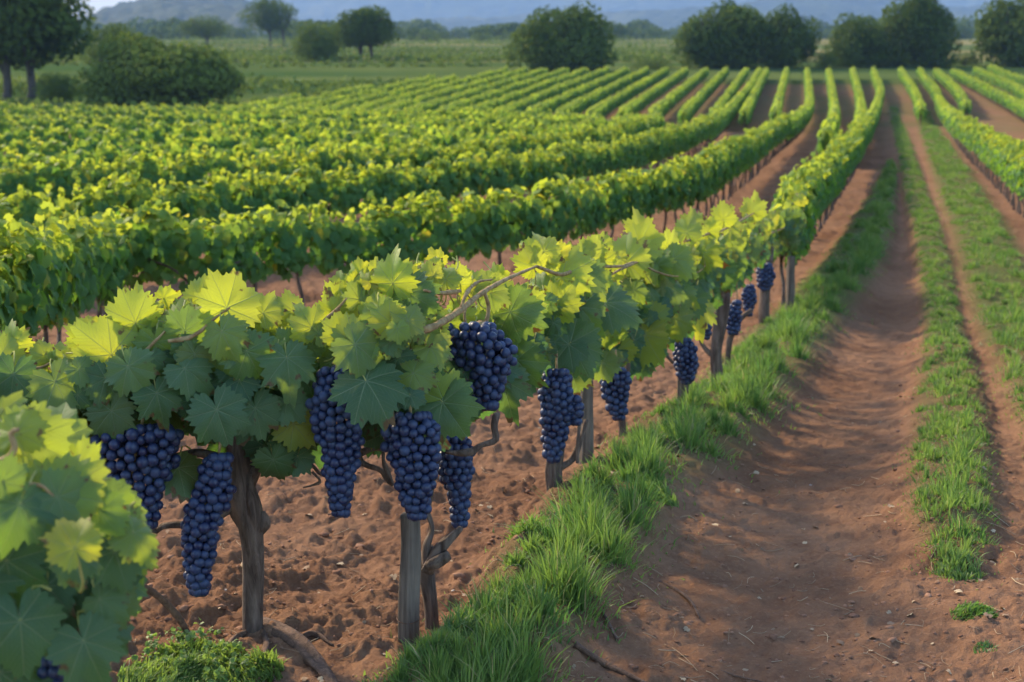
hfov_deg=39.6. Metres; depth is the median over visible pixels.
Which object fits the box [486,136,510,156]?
grapevine
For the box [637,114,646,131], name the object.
grapevine
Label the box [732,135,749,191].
grapevine
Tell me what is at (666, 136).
grapevine
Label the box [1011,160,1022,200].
grapevine
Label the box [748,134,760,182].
grapevine
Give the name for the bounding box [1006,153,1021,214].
grapevine
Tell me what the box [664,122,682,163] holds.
grapevine
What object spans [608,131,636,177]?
grapevine
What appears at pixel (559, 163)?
grapevine
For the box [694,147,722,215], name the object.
grapevine
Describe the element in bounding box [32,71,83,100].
bush
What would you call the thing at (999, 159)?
grapevine
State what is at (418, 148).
grapevine
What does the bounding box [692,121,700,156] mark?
grapevine
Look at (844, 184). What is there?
grapevine
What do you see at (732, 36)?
tree
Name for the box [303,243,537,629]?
grapevine
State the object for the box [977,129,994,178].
grapevine
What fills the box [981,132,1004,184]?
grapevine
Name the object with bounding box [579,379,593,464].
wooden post
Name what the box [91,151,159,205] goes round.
grapevine
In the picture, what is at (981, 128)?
grapevine
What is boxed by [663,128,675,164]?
grapevine
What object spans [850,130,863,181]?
grapevine
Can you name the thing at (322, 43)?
bush
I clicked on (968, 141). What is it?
grapevine
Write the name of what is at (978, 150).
grapevine
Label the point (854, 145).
grapevine
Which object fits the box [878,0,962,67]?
tree
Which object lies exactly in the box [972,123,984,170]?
grapevine
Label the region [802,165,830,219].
grapevine
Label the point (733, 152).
grapevine
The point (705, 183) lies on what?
grapevine
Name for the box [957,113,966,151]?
grapevine
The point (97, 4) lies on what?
sky
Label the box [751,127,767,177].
grapevine
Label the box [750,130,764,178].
grapevine
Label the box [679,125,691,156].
grapevine
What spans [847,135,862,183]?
grapevine
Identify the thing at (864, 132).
grapevine
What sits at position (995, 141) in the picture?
grapevine
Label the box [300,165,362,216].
grapevine
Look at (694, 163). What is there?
grapevine
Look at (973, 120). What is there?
grapevine
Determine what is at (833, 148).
grapevine
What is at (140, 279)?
grapevine
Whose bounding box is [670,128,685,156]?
grapevine
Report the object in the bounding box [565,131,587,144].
grapevine
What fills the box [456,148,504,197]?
grapevine
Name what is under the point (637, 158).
grapevine
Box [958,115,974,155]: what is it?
grapevine
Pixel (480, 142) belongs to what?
grapevine
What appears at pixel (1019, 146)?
grapevine
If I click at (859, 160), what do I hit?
grapevine
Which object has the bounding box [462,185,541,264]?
grapevine
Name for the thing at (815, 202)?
grapevine
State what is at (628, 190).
grapevine
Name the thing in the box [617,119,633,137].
grapevine
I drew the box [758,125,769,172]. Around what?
grapevine
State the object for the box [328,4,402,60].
tree
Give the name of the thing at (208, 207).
grapevine
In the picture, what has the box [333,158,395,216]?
grapevine
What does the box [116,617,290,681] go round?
weeds
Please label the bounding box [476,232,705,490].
grapevine
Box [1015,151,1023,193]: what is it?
grapevine
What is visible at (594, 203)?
grapevine
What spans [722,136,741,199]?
grapevine
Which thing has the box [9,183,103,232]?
grapevine
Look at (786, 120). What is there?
grapevine
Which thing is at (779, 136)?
grapevine
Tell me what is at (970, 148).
grapevine
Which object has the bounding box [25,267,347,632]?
grapevine
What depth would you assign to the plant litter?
3.70 m
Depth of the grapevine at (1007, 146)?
18.77 m
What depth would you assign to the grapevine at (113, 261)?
8.08 m
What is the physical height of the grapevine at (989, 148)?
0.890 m
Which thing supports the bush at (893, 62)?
on the ground
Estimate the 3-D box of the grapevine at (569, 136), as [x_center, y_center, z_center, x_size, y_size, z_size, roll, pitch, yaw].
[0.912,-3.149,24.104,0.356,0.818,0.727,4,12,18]
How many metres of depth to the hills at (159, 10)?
1027.22 m
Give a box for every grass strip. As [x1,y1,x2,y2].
[883,107,1021,652]
[913,110,1023,471]
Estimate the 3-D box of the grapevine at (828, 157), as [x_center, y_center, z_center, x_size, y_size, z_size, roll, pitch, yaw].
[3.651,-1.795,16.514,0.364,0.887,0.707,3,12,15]
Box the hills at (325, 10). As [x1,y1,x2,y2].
[247,0,1014,23]
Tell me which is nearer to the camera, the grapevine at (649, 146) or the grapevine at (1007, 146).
the grapevine at (1007, 146)
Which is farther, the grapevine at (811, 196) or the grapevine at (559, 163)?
the grapevine at (559, 163)
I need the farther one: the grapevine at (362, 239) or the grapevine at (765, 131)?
the grapevine at (765, 131)
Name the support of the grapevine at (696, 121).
on the ground
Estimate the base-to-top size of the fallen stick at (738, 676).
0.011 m
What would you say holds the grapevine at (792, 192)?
on the ground
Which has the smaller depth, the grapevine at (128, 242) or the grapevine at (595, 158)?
the grapevine at (128, 242)
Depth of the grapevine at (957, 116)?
34.24 m
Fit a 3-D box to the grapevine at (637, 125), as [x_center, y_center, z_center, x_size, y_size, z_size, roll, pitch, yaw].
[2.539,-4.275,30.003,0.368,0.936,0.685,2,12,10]
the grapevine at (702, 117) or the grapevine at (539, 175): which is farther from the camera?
the grapevine at (702, 117)
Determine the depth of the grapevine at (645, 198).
13.41 m
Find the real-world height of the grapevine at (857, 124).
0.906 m
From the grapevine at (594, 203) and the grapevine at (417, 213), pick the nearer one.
the grapevine at (417, 213)
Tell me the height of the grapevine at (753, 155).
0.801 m
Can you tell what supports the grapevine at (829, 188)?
on the ground
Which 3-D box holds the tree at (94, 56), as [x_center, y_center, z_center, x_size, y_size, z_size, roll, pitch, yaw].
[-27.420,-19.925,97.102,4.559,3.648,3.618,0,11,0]
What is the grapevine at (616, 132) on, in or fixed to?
on the ground
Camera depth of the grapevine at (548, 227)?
11.28 m
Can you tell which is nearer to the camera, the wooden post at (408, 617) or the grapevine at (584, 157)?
the wooden post at (408, 617)
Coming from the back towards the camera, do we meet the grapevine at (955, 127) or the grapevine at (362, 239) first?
the grapevine at (955, 127)
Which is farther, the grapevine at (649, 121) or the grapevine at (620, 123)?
the grapevine at (649, 121)
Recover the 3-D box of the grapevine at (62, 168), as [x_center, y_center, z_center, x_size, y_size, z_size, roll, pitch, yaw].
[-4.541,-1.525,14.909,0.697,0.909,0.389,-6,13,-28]
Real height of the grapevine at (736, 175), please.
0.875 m
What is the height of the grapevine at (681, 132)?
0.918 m
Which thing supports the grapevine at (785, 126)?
on the ground
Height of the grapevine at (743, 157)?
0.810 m
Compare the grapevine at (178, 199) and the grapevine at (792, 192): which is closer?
the grapevine at (792, 192)
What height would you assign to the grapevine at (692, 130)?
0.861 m
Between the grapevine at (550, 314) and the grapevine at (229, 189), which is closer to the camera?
the grapevine at (550, 314)
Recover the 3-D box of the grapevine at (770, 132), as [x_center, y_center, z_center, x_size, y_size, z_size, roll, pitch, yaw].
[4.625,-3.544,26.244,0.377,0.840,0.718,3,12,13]
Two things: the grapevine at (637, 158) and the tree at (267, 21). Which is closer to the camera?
the grapevine at (637, 158)
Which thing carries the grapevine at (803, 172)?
on the ground
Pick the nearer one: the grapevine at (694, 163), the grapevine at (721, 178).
the grapevine at (694, 163)
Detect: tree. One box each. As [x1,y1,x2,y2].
[0,0,99,97]
[79,22,137,63]
[176,14,232,44]
[236,0,298,45]
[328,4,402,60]
[502,0,618,72]
[669,0,775,68]
[752,3,822,67]
[821,12,899,67]
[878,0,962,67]
[969,0,1023,66]
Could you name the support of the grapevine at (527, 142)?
on the ground
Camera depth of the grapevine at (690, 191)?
14.72 m
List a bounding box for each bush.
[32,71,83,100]
[69,31,249,106]
[289,20,346,61]
[415,32,441,40]
[469,32,495,40]
[624,57,675,68]
[809,50,842,67]
[866,57,902,66]
[951,51,982,65]
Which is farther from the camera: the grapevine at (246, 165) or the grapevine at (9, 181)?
the grapevine at (246, 165)
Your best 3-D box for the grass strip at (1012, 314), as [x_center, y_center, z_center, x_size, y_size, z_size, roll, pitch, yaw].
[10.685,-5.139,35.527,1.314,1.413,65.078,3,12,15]
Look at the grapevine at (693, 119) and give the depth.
31.11 m
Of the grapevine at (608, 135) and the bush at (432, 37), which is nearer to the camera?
the grapevine at (608, 135)
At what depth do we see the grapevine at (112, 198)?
11.28 m
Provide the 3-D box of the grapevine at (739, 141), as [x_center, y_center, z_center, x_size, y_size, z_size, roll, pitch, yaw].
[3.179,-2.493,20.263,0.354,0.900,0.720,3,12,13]
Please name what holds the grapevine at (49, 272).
on the ground
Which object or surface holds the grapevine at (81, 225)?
on the ground
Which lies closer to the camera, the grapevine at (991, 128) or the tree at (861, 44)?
the grapevine at (991, 128)
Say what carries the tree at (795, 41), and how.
on the ground
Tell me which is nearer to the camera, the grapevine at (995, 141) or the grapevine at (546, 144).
the grapevine at (995, 141)
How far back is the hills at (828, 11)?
2008.14 m
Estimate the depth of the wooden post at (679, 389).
5.85 m
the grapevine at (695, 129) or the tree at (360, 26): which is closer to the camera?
the grapevine at (695, 129)
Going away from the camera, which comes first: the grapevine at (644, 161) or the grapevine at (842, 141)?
the grapevine at (842, 141)
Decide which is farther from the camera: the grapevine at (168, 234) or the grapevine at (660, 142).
the grapevine at (660, 142)
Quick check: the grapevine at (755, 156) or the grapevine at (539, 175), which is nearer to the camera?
the grapevine at (539, 175)
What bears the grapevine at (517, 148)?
on the ground
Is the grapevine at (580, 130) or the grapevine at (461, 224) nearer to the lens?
the grapevine at (461, 224)
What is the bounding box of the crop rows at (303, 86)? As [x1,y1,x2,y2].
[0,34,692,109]
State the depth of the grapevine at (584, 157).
18.67 m
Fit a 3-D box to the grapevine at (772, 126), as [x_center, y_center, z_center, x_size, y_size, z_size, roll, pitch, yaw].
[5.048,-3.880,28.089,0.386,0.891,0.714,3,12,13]
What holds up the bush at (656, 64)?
on the ground
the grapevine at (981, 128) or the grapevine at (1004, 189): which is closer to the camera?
the grapevine at (1004, 189)
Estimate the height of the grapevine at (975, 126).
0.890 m
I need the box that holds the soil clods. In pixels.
[130,313,1023,681]
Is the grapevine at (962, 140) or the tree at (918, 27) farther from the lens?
the tree at (918, 27)
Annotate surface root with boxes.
[228,617,337,681]
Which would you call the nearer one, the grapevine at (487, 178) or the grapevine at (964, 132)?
the grapevine at (487, 178)
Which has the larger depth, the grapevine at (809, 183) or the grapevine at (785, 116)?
the grapevine at (785, 116)
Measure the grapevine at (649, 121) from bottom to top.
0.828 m
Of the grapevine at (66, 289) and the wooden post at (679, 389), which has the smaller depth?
the wooden post at (679, 389)
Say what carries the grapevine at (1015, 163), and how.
on the ground
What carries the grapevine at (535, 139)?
on the ground
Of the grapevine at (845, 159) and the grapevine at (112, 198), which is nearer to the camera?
the grapevine at (112, 198)
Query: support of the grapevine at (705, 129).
on the ground
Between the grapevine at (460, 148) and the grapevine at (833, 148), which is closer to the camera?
the grapevine at (833, 148)
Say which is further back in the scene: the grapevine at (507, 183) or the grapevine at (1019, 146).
the grapevine at (1019, 146)
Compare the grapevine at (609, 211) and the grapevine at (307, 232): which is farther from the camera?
the grapevine at (609, 211)
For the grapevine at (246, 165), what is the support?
on the ground
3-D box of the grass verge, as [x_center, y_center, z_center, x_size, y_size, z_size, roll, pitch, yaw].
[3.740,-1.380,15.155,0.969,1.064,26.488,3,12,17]
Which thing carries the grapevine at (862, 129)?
on the ground
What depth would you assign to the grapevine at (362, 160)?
17.50 m
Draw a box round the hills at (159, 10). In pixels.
[80,0,297,38]
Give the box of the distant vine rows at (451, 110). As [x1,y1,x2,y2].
[0,65,1023,288]
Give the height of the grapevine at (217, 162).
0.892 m
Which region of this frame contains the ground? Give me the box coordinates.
[0,39,1023,681]
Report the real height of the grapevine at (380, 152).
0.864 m
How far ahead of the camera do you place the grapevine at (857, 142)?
20.53 m
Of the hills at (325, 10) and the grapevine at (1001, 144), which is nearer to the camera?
the grapevine at (1001, 144)
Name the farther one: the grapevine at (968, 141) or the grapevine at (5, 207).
the grapevine at (968, 141)
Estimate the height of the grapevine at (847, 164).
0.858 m
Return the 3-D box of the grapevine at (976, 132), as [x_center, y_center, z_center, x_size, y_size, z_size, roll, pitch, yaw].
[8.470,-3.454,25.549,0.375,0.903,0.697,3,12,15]
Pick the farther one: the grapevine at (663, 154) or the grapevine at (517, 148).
the grapevine at (663, 154)
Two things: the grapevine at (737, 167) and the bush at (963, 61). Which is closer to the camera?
the grapevine at (737, 167)
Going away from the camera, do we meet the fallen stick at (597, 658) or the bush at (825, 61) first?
the fallen stick at (597, 658)
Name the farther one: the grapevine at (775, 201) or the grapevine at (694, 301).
the grapevine at (775, 201)
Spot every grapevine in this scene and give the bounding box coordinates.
[0,158,66,206]
[0,167,14,202]
[0,190,37,257]
[0,201,64,340]
[0,243,45,337]
[0,318,49,406]
[0,390,159,681]
[7,218,81,342]
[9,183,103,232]
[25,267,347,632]
[42,215,98,343]
[43,153,112,201]
[46,202,106,311]
[71,170,152,224]
[78,211,131,317]
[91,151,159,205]
[92,203,183,290]
[92,212,137,315]
[118,174,196,224]
[130,199,247,292]
[134,149,199,194]
[159,177,230,233]
[175,149,239,189]
[196,167,263,224]
[199,206,300,291]
[217,150,272,184]
[231,170,296,220]
[249,199,348,305]
[252,150,303,179]
[264,163,326,217]
[282,147,332,214]
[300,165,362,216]
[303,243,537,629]
[308,197,407,273]
[309,141,354,187]
[333,144,379,179]
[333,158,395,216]
[355,142,401,181]
[365,190,457,263]
[369,159,425,210]
[379,144,417,173]
[399,156,455,201]
[400,138,439,170]
[412,188,502,298]
[424,143,455,169]
[428,154,480,216]
[440,143,474,164]
[451,133,489,162]
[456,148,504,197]
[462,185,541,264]
[474,140,500,164]
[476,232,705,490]
[479,148,524,203]
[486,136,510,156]
[499,129,525,154]
[501,151,534,200]
[508,182,571,271]
[509,130,536,156]
[517,147,547,195]
[525,134,547,156]
[528,150,564,191]
[531,130,553,151]
[531,172,589,240]
[533,130,562,145]
[537,144,573,196]
[549,139,579,182]
[550,132,568,141]
[553,176,608,238]
[557,137,591,178]
[565,130,576,142]
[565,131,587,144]
[573,123,594,142]
[574,173,618,234]
[577,142,604,181]
[582,124,604,143]
[587,140,612,175]
[594,206,784,436]
[596,168,639,237]
[598,125,614,146]
[598,129,612,147]
[600,140,622,192]
[604,123,622,139]
[606,139,628,173]
[607,167,660,220]
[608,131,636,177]
[612,120,627,136]
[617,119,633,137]
[620,133,642,169]
[627,115,640,133]
[630,137,648,171]
[634,115,644,132]
[634,133,651,167]
[636,130,657,168]
[636,161,675,217]
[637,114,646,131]
[639,113,653,126]
[642,128,663,168]
[644,118,653,135]
[650,162,685,232]
[651,127,672,166]
[651,135,667,168]
[653,200,753,384]
[660,123,679,159]
[660,160,698,222]
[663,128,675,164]
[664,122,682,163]
[664,152,703,213]
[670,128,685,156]
[673,124,683,159]
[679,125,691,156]
[682,122,696,155]
[682,124,691,156]
[683,123,695,154]
[683,154,709,211]
[685,120,698,155]
[685,129,693,152]
[692,117,704,154]
[692,119,703,157]
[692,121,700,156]
[693,120,702,156]
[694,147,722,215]
[695,153,716,211]
[697,119,707,153]
[698,113,709,150]
[700,118,711,150]
[702,141,732,204]
[704,116,713,147]
[704,154,725,215]
[711,146,730,205]
[714,138,737,200]
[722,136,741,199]
[727,140,740,199]
[729,135,747,193]
[730,144,746,196]
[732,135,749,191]
[737,135,752,188]
[737,189,807,323]
[738,135,757,186]
[741,140,755,187]
[744,128,760,180]
[744,133,758,182]
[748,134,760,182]
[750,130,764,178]
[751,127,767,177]
[755,128,767,175]
[755,129,767,174]
[757,126,773,169]
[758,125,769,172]
[760,124,773,166]
[762,120,779,162]
[762,131,772,167]
[763,121,777,165]
[765,121,780,158]
[765,124,775,165]
[769,188,811,304]
[770,180,817,267]
[771,180,817,226]
[772,119,783,156]
[773,178,816,253]
[775,114,788,152]
[776,118,786,154]
[776,120,786,154]
[777,115,789,150]
[777,173,816,233]
[780,173,813,206]
[781,113,789,149]
[783,112,791,148]
[783,117,791,148]
[785,161,824,259]
[793,158,828,216]
[795,180,817,265]
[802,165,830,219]
[804,151,836,239]
[806,163,830,207]
[814,156,835,236]
[815,149,842,220]
[818,157,836,231]
[819,153,842,223]
[821,153,840,228]
[825,141,847,210]
[825,147,845,215]
[826,134,853,201]
[828,134,855,197]
[828,152,848,218]
[833,146,848,209]
[834,144,852,204]
[839,128,860,185]
[840,138,856,197]
[841,136,859,193]
[847,120,867,166]
[847,126,864,155]
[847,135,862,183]
[848,133,862,182]
[849,123,867,169]
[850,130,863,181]
[854,125,865,170]
[854,127,865,173]
[860,122,870,162]
[954,114,963,149]
[954,115,962,148]
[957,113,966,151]
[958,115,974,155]
[960,117,971,158]
[960,124,967,157]
[962,117,978,158]
[962,121,976,161]
[963,125,972,162]
[964,126,973,164]
[967,123,974,164]
[967,125,985,166]
[969,123,978,167]
[971,134,979,168]
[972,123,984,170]
[973,123,985,172]
[975,122,989,173]
[976,126,993,175]
[976,131,998,177]
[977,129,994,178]
[980,137,990,179]
[981,130,997,181]
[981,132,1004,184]
[985,141,996,187]
[986,132,1005,188]
[988,144,1004,193]
[989,134,1006,190]
[993,135,1013,195]
[993,136,1020,198]
[997,139,1020,201]
[998,140,1016,204]
[1001,140,1023,209]
[1004,149,1022,212]
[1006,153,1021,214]
[1010,150,1023,217]
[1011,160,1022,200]
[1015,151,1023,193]
[1017,163,1023,191]
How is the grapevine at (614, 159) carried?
on the ground
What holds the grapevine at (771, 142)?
on the ground
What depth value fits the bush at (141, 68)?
67.87 m
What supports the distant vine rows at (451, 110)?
on the ground
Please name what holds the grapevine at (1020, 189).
on the ground
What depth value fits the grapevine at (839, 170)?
16.19 m
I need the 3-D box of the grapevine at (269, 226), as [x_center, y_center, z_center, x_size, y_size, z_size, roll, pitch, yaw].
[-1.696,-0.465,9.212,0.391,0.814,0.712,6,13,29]
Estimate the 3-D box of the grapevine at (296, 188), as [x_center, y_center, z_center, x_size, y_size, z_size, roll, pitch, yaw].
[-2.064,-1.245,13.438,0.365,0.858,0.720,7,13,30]
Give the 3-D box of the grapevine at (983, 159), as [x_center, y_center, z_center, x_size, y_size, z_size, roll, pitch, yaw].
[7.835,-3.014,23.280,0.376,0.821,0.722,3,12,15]
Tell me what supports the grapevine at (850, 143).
on the ground
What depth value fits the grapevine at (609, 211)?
12.62 m
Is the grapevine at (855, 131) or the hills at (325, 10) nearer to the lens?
the grapevine at (855, 131)
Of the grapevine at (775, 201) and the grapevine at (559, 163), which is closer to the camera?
the grapevine at (775, 201)
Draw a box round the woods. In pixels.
[79,15,978,39]
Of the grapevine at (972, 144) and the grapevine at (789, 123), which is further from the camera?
the grapevine at (789, 123)
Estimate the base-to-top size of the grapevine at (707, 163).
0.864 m
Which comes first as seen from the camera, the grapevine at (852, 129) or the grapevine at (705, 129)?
the grapevine at (852, 129)
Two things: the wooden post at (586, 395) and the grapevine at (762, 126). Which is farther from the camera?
the grapevine at (762, 126)
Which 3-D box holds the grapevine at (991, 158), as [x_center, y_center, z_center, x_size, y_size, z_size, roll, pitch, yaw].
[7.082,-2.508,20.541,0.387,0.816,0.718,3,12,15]
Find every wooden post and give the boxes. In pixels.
[397,512,420,645]
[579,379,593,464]
[677,377,688,401]
[785,255,794,310]
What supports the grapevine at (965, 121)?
on the ground
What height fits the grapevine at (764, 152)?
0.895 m
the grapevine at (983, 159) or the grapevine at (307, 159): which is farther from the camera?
the grapevine at (983, 159)
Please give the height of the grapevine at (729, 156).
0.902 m
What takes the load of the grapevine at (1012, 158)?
on the ground
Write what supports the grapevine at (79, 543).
on the ground
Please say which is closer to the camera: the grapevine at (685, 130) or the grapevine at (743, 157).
the grapevine at (743, 157)
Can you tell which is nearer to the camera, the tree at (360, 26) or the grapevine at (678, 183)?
the grapevine at (678, 183)
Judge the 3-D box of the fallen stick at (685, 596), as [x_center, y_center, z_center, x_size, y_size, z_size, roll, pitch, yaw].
[0.449,0.674,3.732,0.030,0.017,0.240,-4,12,-19]
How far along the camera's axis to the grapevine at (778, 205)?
10.15 m
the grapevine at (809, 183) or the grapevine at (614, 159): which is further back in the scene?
the grapevine at (614, 159)
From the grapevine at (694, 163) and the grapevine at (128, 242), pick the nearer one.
the grapevine at (128, 242)
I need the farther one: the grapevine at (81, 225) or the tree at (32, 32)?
the tree at (32, 32)
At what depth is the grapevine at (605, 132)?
25.88 m
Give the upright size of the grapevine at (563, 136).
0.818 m
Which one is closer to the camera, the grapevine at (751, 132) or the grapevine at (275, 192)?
the grapevine at (275, 192)
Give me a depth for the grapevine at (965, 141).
28.77 m
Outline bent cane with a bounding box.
[144,584,189,632]
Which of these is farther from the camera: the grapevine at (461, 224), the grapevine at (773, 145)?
the grapevine at (773, 145)
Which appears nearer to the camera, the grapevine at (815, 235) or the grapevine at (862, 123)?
the grapevine at (815, 235)
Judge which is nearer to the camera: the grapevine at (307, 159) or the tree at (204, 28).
the grapevine at (307, 159)
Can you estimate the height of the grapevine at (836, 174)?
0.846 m
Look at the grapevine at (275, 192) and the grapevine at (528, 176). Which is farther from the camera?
the grapevine at (528, 176)
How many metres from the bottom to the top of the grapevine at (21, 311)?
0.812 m
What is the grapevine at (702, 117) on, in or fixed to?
on the ground
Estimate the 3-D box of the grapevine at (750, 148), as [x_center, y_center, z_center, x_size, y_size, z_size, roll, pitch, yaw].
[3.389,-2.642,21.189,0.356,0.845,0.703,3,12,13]
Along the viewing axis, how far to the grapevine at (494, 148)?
20.58 m
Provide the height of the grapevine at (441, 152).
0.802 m
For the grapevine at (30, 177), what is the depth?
14.60 m
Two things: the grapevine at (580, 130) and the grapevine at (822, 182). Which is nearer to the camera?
the grapevine at (822, 182)
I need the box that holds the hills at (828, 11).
[396,0,1022,38]
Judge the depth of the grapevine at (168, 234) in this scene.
8.71 m
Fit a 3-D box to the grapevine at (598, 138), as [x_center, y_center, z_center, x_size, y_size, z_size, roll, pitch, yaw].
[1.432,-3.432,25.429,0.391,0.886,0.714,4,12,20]
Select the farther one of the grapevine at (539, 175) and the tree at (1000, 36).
the tree at (1000, 36)
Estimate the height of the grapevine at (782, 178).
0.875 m
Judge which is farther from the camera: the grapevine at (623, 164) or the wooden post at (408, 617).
the grapevine at (623, 164)
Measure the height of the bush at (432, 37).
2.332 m
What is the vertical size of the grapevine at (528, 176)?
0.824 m
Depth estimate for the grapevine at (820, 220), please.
15.40 m
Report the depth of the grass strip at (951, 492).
5.23 m
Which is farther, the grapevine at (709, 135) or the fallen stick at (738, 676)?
the grapevine at (709, 135)
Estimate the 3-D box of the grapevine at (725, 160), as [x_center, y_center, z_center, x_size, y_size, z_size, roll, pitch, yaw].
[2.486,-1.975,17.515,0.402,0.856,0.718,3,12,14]
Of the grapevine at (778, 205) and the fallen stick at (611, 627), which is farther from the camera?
the grapevine at (778, 205)
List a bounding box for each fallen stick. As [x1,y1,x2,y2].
[573,641,645,681]
[589,590,617,640]
[659,580,700,617]
[707,664,763,681]
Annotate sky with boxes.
[64,0,135,18]
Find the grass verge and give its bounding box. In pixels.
[331,158,902,681]
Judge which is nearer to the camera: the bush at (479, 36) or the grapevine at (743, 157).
the grapevine at (743, 157)
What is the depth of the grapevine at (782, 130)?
30.75 m
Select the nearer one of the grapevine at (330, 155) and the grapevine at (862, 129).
the grapevine at (330, 155)
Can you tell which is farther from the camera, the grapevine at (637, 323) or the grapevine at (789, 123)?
the grapevine at (789, 123)
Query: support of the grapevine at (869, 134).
on the ground
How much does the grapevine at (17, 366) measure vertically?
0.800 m
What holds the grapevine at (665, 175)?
on the ground
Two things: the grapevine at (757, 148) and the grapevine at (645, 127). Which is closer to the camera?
the grapevine at (757, 148)
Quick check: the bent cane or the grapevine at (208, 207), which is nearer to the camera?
the bent cane
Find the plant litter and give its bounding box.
[128,367,1023,681]
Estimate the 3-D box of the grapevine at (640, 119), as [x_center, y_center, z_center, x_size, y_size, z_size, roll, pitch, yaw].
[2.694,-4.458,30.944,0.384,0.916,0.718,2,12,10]
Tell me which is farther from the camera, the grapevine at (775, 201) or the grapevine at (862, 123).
the grapevine at (862, 123)
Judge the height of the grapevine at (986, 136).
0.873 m
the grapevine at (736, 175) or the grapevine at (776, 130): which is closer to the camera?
the grapevine at (736, 175)
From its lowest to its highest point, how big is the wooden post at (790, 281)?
0.429 m
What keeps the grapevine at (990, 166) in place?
on the ground
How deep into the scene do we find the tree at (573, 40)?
98.61 m
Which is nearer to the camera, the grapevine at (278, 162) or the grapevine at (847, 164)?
the grapevine at (278, 162)
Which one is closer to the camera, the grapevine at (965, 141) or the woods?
the grapevine at (965, 141)
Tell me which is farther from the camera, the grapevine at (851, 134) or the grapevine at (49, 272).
the grapevine at (851, 134)
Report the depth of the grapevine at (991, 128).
24.68 m
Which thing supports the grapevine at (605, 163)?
on the ground
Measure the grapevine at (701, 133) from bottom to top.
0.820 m
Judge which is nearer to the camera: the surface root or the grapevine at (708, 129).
the surface root
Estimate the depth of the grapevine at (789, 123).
35.02 m
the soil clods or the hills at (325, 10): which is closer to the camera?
the soil clods
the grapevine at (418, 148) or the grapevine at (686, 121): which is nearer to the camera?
the grapevine at (418, 148)
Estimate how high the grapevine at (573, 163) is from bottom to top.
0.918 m
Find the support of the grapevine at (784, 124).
on the ground
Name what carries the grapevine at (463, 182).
on the ground
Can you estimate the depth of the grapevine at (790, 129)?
34.53 m
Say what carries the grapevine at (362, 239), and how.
on the ground
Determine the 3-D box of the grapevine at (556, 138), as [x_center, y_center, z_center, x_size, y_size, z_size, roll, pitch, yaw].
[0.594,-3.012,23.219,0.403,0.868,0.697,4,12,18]
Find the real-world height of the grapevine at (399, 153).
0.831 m
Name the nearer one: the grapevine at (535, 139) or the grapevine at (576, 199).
the grapevine at (576, 199)
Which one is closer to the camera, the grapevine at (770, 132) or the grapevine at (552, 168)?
the grapevine at (552, 168)
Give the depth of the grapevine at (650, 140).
22.75 m
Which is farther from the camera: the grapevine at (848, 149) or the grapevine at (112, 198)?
the grapevine at (848, 149)
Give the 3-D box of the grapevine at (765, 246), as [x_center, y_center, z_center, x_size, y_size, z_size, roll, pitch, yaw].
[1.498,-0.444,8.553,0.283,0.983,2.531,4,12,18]
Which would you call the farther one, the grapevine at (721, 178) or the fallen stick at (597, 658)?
the grapevine at (721, 178)
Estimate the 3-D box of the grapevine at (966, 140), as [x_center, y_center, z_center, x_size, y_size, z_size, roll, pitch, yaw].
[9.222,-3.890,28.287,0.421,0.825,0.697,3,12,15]
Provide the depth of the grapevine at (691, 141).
27.95 m
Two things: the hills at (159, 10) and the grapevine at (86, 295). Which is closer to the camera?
the grapevine at (86, 295)
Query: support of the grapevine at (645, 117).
on the ground
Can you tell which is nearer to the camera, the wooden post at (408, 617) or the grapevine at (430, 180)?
the wooden post at (408, 617)
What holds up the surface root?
on the ground
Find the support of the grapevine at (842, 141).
on the ground
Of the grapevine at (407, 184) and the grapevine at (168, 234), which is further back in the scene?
the grapevine at (407, 184)
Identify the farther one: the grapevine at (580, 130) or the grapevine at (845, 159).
the grapevine at (580, 130)
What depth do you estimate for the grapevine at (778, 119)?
32.19 m
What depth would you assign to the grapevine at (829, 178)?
14.54 m
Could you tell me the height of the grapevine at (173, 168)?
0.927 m

